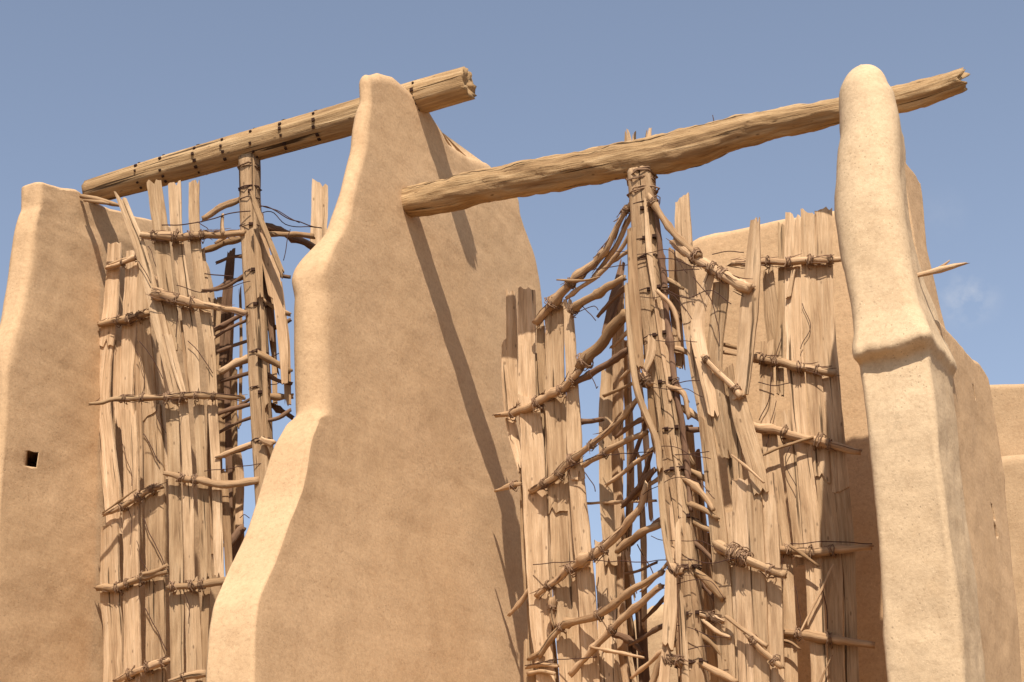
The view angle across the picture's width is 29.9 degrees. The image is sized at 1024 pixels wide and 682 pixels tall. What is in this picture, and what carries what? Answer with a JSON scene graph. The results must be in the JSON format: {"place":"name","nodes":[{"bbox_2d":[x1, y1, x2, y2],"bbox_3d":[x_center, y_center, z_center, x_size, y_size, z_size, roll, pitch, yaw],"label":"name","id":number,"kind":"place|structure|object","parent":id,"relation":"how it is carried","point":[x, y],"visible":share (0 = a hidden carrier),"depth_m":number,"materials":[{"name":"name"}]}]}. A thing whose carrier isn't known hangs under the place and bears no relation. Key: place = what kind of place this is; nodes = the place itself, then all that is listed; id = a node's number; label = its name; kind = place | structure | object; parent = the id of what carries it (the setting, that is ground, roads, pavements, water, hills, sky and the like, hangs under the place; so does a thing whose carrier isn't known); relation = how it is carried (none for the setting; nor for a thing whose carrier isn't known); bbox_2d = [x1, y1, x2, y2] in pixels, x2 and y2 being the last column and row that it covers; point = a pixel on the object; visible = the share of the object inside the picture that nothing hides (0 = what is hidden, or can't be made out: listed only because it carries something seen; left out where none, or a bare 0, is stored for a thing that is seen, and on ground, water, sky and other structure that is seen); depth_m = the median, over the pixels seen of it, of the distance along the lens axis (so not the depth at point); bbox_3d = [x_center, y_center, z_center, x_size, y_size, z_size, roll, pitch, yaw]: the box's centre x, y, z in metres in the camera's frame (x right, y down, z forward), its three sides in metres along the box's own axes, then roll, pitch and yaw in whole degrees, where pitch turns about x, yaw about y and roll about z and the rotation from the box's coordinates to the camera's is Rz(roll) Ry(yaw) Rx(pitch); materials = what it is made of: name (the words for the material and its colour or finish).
{"place":"outdoors","nodes":[
{"label":"outdoors","id":0,"kind":"place"},
{"bbox_2d":[0,0,1023,681],"label":"sky","id":1,"kind":"structure","parent":0,"point":[89,89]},
{"bbox_2d":[634,604,677,681],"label":"mud parapet","id":2,"kind":"structure","parent":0,"point":[654,619],"depth_m":18.46,"materials":[{"name":"beige soil"}]},
{"bbox_2d":[990,384,1023,681],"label":"mud wall","id":3,"kind":"structure","parent":0,"point":[1008,403],"depth_m":18.82,"materials":[{"name":"beige soil"}]},
{"label":"ground","id":4,"kind":"structure","parent":0,"visible":0},
{"bbox_2d":[0,182,221,681],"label":"mud wall","id":5,"kind":"structure","parent":4,"relation":"on","point":[52,518],"depth_m":15.43,"materials":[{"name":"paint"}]},
{"bbox_2d":[79,194,118,206],"bbox_3d":[-3.492,-1.193,16.256,0.398,0.209,0.065,-12,-22,20],"label":"wooden stick","id":6,"kind":"object","parent":5,"relation":"attached to","point":[93,199],"visible":0.91,"depth_m":16.24,"materials":[{"name":"beige wood"}]},
{"bbox_2d":[81,67,476,203],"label":"wooden beam","id":7,"kind":"structure","parent":5,"relation":"on","point":[442,90],"depth_m":15.88,"materials":[{"name":"brown wood"}]},
{"bbox_2d":[206,73,552,681],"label":"mud wall","id":8,"kind":"structure","parent":4,"relation":"on","point":[381,542],"depth_m":13.94,"materials":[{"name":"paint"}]},
{"bbox_2d":[401,67,969,217],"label":"wooden beam","id":9,"kind":"structure","parent":8,"relation":"attached to","point":[680,149],"depth_m":14.11,"materials":[{"name":"brown wood"}]},
{"bbox_2d":[834,64,1021,681],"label":"mud wall","id":10,"kind":"structure","parent":4,"relation":"on","point":[950,614],"depth_m":11.67,"materials":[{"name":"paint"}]},
{"bbox_2d":[917,260,968,276],"bbox_3d":[2.616,-0.441,12.015,0.515,0.073,0.045,-16,-24,29],"label":"wooden stick","id":11,"kind":"object","parent":10,"relation":"attached to","point":[944,267],"visible":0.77,"depth_m":11.96,"materials":[{"name":"beige wood"}]},
{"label":"terrace","id":12,"kind":"structure","parent":4,"relation":"on","visible":0},
{"bbox_2d":[492,127,874,681],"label":"windmill rotor","id":13,"kind":"object","parent":12,"relation":"on","point":[728,600],"visible":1,"depth_m":13.50,"materials":[{"name":"wood"}]},
{"bbox_2d":[693,211,887,681],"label":"mud wall","id":14,"kind":"structure","parent":12,"relation":"on","point":[872,664],"depth_m":14.52,"materials":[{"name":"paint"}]},
{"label":"terrace","id":15,"kind":"structure","parent":4,"relation":"on","visible":0},
{"bbox_2d":[89,153,327,681],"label":"windmill rotor","id":16,"kind":"object","parent":15,"relation":"on","point":[220,490],"visible":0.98,"depth_m":15.42,"materials":[{"name":"wood"}]}
]}

